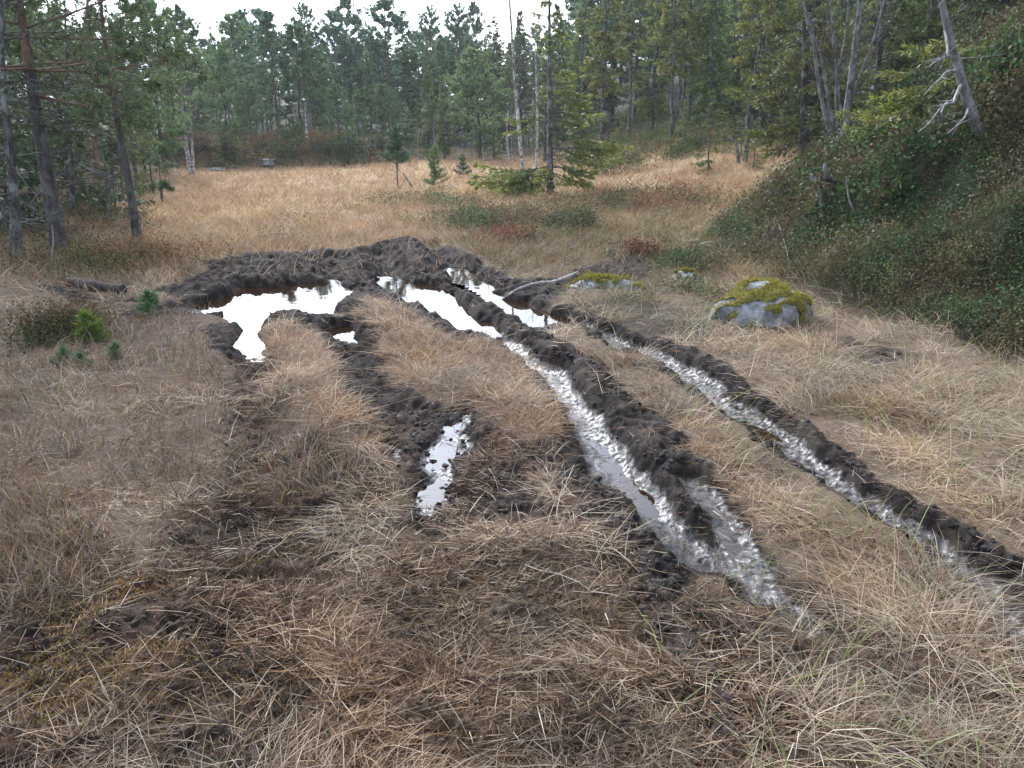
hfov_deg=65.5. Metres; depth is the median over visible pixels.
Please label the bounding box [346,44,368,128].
spruce tree
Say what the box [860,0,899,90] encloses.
spruce tree
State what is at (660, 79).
spruce tree
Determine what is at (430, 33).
pine tree
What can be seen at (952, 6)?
spruce tree
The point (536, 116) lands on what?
birch tree
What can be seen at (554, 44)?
spruce tree
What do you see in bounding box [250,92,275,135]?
spruce tree
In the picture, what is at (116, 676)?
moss
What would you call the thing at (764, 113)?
spruce tree
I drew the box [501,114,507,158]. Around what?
birch tree
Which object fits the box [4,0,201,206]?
pine tree
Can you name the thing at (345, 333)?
pool water
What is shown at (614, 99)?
spruce tree
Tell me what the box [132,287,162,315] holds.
pine sapling
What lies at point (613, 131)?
spruce tree
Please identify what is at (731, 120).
spruce tree
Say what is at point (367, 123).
spruce tree
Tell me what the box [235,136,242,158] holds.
spruce tree
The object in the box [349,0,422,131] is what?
pine tree
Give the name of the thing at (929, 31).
spruce tree
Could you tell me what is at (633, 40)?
spruce tree
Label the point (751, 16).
spruce tree
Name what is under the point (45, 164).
pine tree
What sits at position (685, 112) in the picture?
spruce tree
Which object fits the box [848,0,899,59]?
spruce tree
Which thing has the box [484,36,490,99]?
spruce tree
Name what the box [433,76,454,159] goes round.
spruce tree
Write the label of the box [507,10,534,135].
spruce tree
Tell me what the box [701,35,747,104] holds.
spruce tree
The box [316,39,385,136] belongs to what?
pine tree
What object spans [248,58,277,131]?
spruce tree
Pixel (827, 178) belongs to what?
tree stump
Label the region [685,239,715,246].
fern
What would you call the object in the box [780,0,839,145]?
spruce tree
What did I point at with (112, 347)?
pine sapling
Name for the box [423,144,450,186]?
pine sapling
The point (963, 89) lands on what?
dead tree
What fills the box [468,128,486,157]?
spruce tree
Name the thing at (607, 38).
pine tree
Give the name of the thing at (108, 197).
broken stem
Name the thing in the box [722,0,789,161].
tree
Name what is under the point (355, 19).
pine tree
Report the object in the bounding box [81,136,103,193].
spruce tree
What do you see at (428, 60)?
spruce tree
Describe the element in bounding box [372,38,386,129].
spruce tree
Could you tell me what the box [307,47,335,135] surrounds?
spruce tree
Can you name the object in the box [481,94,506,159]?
spruce tree
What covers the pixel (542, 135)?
spruce tree
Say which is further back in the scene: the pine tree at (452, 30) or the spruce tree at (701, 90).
the pine tree at (452, 30)
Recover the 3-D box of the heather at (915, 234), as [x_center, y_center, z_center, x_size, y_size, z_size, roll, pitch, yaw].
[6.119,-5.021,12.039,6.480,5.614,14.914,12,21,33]
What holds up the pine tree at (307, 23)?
on the ground at (150, 623)
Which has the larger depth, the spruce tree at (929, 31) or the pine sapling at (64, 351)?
the spruce tree at (929, 31)
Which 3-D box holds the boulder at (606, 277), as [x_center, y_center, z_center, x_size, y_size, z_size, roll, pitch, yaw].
[1.004,-1.052,8.617,0.925,0.326,0.519,2,18,5]
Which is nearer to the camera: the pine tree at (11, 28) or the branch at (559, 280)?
the branch at (559, 280)
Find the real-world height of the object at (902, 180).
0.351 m
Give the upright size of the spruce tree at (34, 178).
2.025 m
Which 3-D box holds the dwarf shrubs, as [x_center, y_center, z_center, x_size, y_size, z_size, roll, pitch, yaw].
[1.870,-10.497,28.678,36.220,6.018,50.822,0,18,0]
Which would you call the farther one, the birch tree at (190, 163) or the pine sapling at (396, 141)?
the birch tree at (190, 163)
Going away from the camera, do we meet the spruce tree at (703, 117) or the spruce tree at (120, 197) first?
the spruce tree at (120, 197)
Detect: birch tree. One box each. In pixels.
[161,68,202,173]
[287,89,317,144]
[414,121,419,159]
[430,114,436,144]
[496,0,537,168]
[501,103,516,160]
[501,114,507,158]
[505,102,515,153]
[522,31,546,181]
[772,0,912,146]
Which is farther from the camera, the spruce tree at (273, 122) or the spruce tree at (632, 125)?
the spruce tree at (273, 122)
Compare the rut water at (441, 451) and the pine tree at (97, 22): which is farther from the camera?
the pine tree at (97, 22)
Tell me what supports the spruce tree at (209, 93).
on the ground at (150, 623)
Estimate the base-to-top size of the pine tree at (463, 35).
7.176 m
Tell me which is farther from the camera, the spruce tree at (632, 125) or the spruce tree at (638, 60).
the spruce tree at (638, 60)
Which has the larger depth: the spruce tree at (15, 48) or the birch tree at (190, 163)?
the birch tree at (190, 163)
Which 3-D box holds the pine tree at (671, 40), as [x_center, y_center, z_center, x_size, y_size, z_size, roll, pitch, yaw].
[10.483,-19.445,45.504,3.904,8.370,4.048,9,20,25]
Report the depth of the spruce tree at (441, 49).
48.56 m
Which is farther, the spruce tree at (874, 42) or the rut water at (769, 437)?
the spruce tree at (874, 42)
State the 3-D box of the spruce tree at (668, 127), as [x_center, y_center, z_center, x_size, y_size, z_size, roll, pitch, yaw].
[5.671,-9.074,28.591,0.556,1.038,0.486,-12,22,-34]
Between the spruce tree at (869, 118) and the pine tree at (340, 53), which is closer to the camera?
the spruce tree at (869, 118)
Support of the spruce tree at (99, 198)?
on the ground at (150, 623)
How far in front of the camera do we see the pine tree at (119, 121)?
11.13 m
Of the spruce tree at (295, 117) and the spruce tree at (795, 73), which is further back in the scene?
the spruce tree at (295, 117)
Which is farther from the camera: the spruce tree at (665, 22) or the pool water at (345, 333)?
the spruce tree at (665, 22)
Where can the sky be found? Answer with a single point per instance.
(206, 12)
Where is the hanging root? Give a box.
[845,176,854,211]
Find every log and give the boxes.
[65,277,126,293]
[185,294,207,301]
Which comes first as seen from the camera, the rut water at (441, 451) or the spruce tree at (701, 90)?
the rut water at (441, 451)
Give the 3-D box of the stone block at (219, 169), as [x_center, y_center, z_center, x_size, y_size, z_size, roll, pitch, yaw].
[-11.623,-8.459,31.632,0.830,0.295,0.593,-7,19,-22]
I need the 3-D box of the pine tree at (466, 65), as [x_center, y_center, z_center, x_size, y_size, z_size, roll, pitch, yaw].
[-1.695,-12.769,36.276,3.468,5.212,3.098,-11,21,-31]
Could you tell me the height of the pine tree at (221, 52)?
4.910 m
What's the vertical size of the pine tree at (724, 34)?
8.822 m
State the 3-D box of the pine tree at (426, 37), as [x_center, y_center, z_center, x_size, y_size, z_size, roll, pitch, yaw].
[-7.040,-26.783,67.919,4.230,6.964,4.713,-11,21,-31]
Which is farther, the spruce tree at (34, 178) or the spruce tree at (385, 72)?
the spruce tree at (385, 72)
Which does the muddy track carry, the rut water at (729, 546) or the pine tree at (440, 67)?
the rut water at (729, 546)
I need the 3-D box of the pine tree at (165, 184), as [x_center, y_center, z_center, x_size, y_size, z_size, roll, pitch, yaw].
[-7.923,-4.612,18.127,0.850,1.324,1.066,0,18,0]
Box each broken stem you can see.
[51,225,53,261]
[98,146,109,224]
[728,136,739,163]
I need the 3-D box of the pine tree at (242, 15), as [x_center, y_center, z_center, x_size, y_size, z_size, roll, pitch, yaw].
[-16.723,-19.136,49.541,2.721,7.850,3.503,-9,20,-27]
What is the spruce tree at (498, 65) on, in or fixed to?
on the ground at (150, 623)
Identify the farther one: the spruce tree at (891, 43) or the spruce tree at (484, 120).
the spruce tree at (484, 120)
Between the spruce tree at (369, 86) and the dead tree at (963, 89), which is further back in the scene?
the spruce tree at (369, 86)
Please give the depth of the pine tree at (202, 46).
62.30 m
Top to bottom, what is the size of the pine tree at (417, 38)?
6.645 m
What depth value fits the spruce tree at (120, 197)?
14.16 m
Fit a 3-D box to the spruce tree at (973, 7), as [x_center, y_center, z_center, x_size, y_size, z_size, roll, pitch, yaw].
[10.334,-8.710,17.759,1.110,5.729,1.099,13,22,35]
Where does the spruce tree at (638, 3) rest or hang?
on the ground at (150, 623)
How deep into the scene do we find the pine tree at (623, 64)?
48.49 m
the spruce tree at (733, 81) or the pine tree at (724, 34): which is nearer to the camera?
the spruce tree at (733, 81)
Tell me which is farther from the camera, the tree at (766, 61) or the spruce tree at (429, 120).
the spruce tree at (429, 120)
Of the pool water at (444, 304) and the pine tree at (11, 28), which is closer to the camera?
the pool water at (444, 304)
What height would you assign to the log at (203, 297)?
0.108 m
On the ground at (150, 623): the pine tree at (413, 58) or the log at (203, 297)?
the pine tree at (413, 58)
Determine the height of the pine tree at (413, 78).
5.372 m
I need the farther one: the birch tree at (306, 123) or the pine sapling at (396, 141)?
the birch tree at (306, 123)
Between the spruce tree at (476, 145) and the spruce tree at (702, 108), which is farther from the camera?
the spruce tree at (476, 145)
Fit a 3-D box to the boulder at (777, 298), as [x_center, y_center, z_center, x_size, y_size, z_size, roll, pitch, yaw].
[2.296,-0.577,7.307,1.001,0.814,0.749,1,18,3]
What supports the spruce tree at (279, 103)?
on the ground at (150, 623)
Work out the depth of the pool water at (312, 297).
8.19 m
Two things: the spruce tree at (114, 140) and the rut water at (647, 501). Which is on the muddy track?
the rut water at (647, 501)
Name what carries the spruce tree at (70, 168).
on the ground at (150, 623)
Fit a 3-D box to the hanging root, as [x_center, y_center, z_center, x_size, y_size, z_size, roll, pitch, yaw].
[3.908,-2.139,9.141,0.227,0.474,0.022,0,18,0]
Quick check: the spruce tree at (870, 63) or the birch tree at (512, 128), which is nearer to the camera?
the spruce tree at (870, 63)
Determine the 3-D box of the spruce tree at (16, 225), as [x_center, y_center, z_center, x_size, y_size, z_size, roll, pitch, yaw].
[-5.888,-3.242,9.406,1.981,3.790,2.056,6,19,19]
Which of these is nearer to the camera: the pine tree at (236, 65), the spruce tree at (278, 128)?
the spruce tree at (278, 128)
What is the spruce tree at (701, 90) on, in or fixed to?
on the ground at (150, 623)
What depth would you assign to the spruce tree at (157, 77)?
48.76 m
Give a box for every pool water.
[192,279,354,361]
[329,326,358,342]
[375,277,501,338]
[442,268,572,326]
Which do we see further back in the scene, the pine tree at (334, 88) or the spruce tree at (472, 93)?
the spruce tree at (472, 93)
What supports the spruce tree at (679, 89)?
on the ground at (150, 623)
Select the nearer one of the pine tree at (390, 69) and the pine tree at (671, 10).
the pine tree at (671, 10)
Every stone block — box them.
[209,167,228,170]
[259,158,279,166]
[605,248,614,255]
[672,266,699,281]
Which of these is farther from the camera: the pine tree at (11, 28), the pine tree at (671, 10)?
the pine tree at (671, 10)
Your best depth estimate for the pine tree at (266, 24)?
37.85 m
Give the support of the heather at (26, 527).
on the ground at (150, 623)
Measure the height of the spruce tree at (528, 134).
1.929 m
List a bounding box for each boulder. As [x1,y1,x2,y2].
[566,271,646,289]
[707,276,813,328]
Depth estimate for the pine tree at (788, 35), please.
27.88 m
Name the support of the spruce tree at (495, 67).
on the ground at (150, 623)
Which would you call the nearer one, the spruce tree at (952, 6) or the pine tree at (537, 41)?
the spruce tree at (952, 6)
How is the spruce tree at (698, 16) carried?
on the ground at (150, 623)
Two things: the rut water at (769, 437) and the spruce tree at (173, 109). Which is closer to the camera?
the rut water at (769, 437)
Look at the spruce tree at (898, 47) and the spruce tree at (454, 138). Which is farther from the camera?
the spruce tree at (454, 138)
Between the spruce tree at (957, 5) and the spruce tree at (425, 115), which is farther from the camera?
the spruce tree at (425, 115)
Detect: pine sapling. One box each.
[48,342,72,365]
[70,307,112,345]
[72,348,94,365]
[102,340,125,359]
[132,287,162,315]
[377,122,414,185]
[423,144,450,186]
[452,154,471,174]
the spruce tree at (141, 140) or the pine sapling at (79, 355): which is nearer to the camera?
the pine sapling at (79, 355)
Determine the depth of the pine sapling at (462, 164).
28.33 m
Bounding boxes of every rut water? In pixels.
[416,411,469,508]
[514,354,659,521]
[669,368,788,451]
[716,526,742,567]
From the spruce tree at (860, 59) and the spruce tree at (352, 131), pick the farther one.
the spruce tree at (352, 131)
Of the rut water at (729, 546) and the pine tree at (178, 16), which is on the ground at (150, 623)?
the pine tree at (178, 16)
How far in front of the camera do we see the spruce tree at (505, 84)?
41.40 m
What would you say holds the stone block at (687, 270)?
on the ground at (150, 623)
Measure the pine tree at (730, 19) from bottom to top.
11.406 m
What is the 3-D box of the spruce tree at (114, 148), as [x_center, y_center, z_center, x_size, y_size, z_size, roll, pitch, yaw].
[-10.807,-7.272,20.748,1.225,4.327,1.158,-4,18,-14]
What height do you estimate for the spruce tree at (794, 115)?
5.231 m
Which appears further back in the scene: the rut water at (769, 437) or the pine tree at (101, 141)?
the pine tree at (101, 141)
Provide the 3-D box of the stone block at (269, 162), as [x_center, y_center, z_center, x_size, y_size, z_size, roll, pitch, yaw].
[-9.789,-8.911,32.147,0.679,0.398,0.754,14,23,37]
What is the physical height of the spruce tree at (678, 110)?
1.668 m
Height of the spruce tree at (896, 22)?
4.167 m
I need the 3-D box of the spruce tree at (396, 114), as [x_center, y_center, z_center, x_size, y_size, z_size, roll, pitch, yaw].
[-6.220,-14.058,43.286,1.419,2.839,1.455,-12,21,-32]
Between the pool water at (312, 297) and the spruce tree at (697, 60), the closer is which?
the pool water at (312, 297)
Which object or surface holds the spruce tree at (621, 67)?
on the ground at (150, 623)
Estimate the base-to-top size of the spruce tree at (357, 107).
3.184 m
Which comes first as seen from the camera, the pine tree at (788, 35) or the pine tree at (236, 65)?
the pine tree at (788, 35)
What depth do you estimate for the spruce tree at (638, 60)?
62.99 m
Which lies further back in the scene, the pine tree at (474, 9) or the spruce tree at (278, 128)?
the pine tree at (474, 9)
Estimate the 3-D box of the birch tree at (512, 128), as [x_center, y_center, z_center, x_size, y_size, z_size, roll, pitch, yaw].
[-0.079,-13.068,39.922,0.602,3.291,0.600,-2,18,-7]
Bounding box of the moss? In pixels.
[0,348,772,767]
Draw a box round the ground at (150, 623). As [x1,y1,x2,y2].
[0,25,1023,767]
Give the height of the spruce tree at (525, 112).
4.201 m
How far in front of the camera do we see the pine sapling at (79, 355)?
5.76 m
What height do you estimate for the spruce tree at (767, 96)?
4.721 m
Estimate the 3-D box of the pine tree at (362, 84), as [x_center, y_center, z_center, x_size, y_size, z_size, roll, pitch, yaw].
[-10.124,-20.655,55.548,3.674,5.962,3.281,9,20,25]
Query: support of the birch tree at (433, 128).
on the ground at (150, 623)
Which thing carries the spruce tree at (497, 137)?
on the ground at (150, 623)
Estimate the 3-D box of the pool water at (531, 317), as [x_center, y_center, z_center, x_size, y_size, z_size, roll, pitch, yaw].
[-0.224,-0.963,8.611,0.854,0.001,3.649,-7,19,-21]
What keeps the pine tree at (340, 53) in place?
on the ground at (150, 623)
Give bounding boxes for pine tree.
[0,0,96,153]
[0,0,221,255]
[0,0,228,242]
[0,2,45,157]
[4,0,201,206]
[37,32,116,186]
[72,7,125,128]
[94,18,156,181]
[106,64,174,174]
[118,0,202,174]
[146,152,181,203]
[147,2,216,131]
[175,32,207,117]
[188,38,211,113]
[192,41,252,131]
[206,12,269,132]
[215,52,253,115]
[220,7,261,130]
[233,82,265,129]
[239,10,301,134]
[243,7,284,133]
[255,22,333,134]
[289,1,331,128]
[310,9,361,133]
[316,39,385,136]
[317,81,358,134]
[327,0,369,137]
[348,47,390,128]
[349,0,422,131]
[359,83,401,136]
[362,48,408,130]
[382,48,432,138]
[386,55,422,135]
[401,29,433,106]
[412,27,443,101]
[413,4,448,121]
[432,35,456,102]
[434,24,479,127]
[434,44,517,159]
[437,2,476,132]
[455,0,490,113]
[479,47,505,107]
[504,34,537,109]
[517,25,551,91]
[541,19,571,115]
[563,0,632,133]
[571,0,653,116]
[637,0,678,94]
[642,6,697,98]
[666,0,724,111]
[687,1,737,116]
[711,0,752,120]
[716,0,757,114]
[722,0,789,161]
[777,0,849,80]
[819,0,868,128]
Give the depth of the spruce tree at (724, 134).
23.82 m
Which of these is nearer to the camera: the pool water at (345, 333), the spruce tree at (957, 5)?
the pool water at (345, 333)
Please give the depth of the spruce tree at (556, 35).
39.05 m
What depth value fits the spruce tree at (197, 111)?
44.30 m
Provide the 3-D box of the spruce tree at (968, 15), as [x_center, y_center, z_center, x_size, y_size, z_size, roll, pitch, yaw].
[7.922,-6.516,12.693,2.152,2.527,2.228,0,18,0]
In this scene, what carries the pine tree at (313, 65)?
on the ground at (150, 623)
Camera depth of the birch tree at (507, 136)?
34.43 m
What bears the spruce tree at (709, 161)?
on the ground at (150, 623)
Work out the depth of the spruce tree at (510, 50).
50.82 m
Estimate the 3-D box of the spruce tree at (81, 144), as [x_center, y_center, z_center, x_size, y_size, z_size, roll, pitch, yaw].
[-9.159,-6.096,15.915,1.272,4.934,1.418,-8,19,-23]
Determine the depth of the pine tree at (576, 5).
40.66 m
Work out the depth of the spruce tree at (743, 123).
22.86 m
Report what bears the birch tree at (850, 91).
on the ground at (150, 623)
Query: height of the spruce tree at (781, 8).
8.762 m
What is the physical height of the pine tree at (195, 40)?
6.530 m
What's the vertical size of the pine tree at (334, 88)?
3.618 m
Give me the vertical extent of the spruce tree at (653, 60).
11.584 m
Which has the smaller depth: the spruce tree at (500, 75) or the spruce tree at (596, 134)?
the spruce tree at (596, 134)
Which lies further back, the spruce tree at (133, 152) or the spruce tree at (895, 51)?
the spruce tree at (895, 51)
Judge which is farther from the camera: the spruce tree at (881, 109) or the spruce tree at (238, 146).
the spruce tree at (238, 146)
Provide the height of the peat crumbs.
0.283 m
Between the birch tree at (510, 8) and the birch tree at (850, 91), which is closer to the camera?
the birch tree at (850, 91)
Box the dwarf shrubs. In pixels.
[0,0,1023,367]
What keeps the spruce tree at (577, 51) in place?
on the ground at (150, 623)
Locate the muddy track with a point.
(647, 473)
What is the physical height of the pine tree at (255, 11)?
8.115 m
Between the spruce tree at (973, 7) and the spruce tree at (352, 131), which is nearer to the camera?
the spruce tree at (973, 7)
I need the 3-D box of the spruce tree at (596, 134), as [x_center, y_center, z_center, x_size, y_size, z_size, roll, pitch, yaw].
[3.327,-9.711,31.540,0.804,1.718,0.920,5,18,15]
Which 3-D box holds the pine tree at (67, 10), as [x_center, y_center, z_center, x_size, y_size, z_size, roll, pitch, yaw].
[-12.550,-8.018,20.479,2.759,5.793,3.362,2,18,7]
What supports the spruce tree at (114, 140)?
on the ground at (150, 623)
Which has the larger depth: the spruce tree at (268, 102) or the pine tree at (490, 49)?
the pine tree at (490, 49)
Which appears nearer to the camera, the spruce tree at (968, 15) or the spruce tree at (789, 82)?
the spruce tree at (968, 15)
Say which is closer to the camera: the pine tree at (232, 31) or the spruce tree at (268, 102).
the pine tree at (232, 31)
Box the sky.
[18,0,820,99]
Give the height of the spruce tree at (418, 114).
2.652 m
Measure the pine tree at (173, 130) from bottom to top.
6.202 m
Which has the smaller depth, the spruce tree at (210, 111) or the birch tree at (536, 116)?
the birch tree at (536, 116)
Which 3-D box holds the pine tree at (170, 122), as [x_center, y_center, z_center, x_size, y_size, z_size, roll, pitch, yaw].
[-11.592,-8.087,24.563,1.848,3.414,1.659,6,19,19]
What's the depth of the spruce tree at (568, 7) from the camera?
42.73 m
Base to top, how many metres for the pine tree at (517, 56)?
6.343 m
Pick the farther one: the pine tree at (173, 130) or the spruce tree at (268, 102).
the spruce tree at (268, 102)
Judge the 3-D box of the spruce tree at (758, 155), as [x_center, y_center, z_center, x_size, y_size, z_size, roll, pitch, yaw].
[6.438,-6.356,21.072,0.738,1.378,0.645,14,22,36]
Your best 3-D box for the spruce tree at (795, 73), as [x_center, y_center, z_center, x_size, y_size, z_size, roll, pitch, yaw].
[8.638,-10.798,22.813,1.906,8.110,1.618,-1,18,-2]
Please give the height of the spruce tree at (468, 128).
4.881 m
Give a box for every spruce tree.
[0,0,115,255]
[0,5,58,203]
[0,112,55,238]
[0,125,116,219]
[9,0,139,220]
[27,0,91,184]
[62,181,117,222]
[76,161,154,221]
[81,21,128,184]
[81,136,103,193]
[102,68,135,168]
[125,133,147,196]
[131,101,173,194]
[144,33,170,123]
[159,64,177,122]
[183,44,211,130]
[205,71,224,127]
[206,55,218,118]
[211,129,222,164]
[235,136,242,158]
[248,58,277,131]
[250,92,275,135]
[259,70,274,131]
[259,94,280,133]
[266,97,290,131]
[275,117,283,135]
[288,104,304,129]
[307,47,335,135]
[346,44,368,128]
[350,93,370,137]
[350,123,357,138]
[359,57,382,137]
[364,122,372,137]
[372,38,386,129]
[378,63,392,130]
[386,98,412,148]
[394,49,421,146]
[400,104,420,150]
[413,103,429,145]
[417,62,441,156]
[418,89,451,156]
[419,41,444,127]
[426,34,457,136]
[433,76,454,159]
[442,96,463,143]
[453,69,476,147]
[454,38,476,132]
[467,0,634,199]
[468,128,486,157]
[473,14,511,137]
[473,96,496,147]
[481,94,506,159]
[484,35,502,107]
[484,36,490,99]
[488,100,510,153]
[492,52,516,151]
[493,44,510,137]
[499,43,521,135]
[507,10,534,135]
[518,62,532,118]
[522,116,535,148]
[524,54,543,132]
[529,35,563,161]
[539,2,575,149]
[542,35,561,116]
[556,0,609,134]
[559,0,604,151]
[566,2,607,130]
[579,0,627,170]
[588,117,599,156]
[591,0,638,129]
[605,6,643,89]
[609,122,617,142]
[611,0,651,143]
[611,115,629,166]
[623,0,659,122]
[624,7,645,70]
[628,0,666,107]
[630,117,635,137]
[632,0,677,133]
[634,128,641,150]
[635,42,670,80]
[650,0,699,144]
[660,0,715,136]
[664,117,674,138]
[673,1,692,101]
[674,0,729,116]
[674,94,687,122]
[675,99,693,147]
[676,0,710,127]
[685,0,735,131]
[691,89,726,174]
[697,116,706,145]
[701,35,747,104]
[713,0,752,131]
[713,111,734,153]
[721,0,877,166]
[728,107,752,156]
[729,114,734,135]
[731,7,787,125]
[733,0,798,133]
[736,0,799,127]
[739,117,766,167]
[775,0,800,121]
[777,0,846,136]
[779,0,831,146]
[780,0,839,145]
[807,0,937,129]
[821,0,885,127]
[834,38,987,127]
[840,90,924,155]
[846,1,887,94]
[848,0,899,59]
[849,0,911,109]
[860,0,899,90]
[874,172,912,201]
[885,0,934,98]
[887,0,929,60]
[896,0,959,76]
[900,0,962,64]
[948,0,984,38]
[949,0,1023,31]
[951,0,980,32]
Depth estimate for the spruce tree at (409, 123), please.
37.58 m
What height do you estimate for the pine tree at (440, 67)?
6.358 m
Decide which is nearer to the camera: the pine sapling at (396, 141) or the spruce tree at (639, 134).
the pine sapling at (396, 141)
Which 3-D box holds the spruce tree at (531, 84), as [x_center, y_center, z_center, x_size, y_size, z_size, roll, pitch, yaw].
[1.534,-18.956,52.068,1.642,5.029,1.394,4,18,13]
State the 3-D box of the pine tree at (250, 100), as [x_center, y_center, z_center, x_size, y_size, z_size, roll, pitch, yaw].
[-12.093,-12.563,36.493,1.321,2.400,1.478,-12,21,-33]
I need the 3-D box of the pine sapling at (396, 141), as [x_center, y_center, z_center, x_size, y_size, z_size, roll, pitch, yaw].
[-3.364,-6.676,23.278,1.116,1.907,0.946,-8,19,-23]
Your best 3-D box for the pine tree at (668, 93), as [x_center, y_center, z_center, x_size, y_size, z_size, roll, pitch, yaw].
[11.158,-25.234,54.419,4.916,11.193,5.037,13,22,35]
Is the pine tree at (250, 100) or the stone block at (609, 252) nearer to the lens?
the stone block at (609, 252)
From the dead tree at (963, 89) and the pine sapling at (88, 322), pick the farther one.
the dead tree at (963, 89)
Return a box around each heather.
[0,171,819,626]
[723,3,1023,364]
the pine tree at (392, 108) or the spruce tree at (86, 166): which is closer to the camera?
the spruce tree at (86, 166)
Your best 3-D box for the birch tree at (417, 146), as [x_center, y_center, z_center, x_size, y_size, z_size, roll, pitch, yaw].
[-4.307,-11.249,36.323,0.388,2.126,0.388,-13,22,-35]
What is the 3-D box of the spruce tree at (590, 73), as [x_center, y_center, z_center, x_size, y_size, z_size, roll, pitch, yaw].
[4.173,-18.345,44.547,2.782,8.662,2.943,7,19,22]
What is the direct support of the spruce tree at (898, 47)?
on the ground at (150, 623)
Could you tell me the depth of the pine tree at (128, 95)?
22.52 m
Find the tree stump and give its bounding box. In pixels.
[799,163,842,220]
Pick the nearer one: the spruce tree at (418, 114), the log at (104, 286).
the log at (104, 286)
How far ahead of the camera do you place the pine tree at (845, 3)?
24.02 m
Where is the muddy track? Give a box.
[39,233,1023,724]
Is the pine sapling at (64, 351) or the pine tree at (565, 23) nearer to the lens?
the pine sapling at (64, 351)
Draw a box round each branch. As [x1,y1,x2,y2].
[204,311,223,314]
[501,271,579,299]
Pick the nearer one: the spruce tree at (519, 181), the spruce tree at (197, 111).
the spruce tree at (519, 181)
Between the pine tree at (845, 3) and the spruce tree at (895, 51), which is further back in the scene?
the pine tree at (845, 3)
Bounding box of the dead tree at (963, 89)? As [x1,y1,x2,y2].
[918,0,1002,147]
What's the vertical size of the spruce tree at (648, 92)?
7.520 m
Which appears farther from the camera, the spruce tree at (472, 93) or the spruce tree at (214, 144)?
the spruce tree at (472, 93)
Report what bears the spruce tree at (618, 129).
on the ground at (150, 623)
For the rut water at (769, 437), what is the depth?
4.74 m
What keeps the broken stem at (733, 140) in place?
on the ground at (150, 623)
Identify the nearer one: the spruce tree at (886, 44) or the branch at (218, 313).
the branch at (218, 313)
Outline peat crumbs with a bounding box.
[0,270,1023,767]
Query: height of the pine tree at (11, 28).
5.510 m
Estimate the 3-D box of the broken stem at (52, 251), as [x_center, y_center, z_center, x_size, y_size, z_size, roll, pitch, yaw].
[-5.580,-1.661,9.653,0.105,0.521,0.029,0,18,0]
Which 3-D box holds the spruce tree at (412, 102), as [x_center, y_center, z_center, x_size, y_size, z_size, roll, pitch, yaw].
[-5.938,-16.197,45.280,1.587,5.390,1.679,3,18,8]
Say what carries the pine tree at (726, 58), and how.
on the ground at (150, 623)

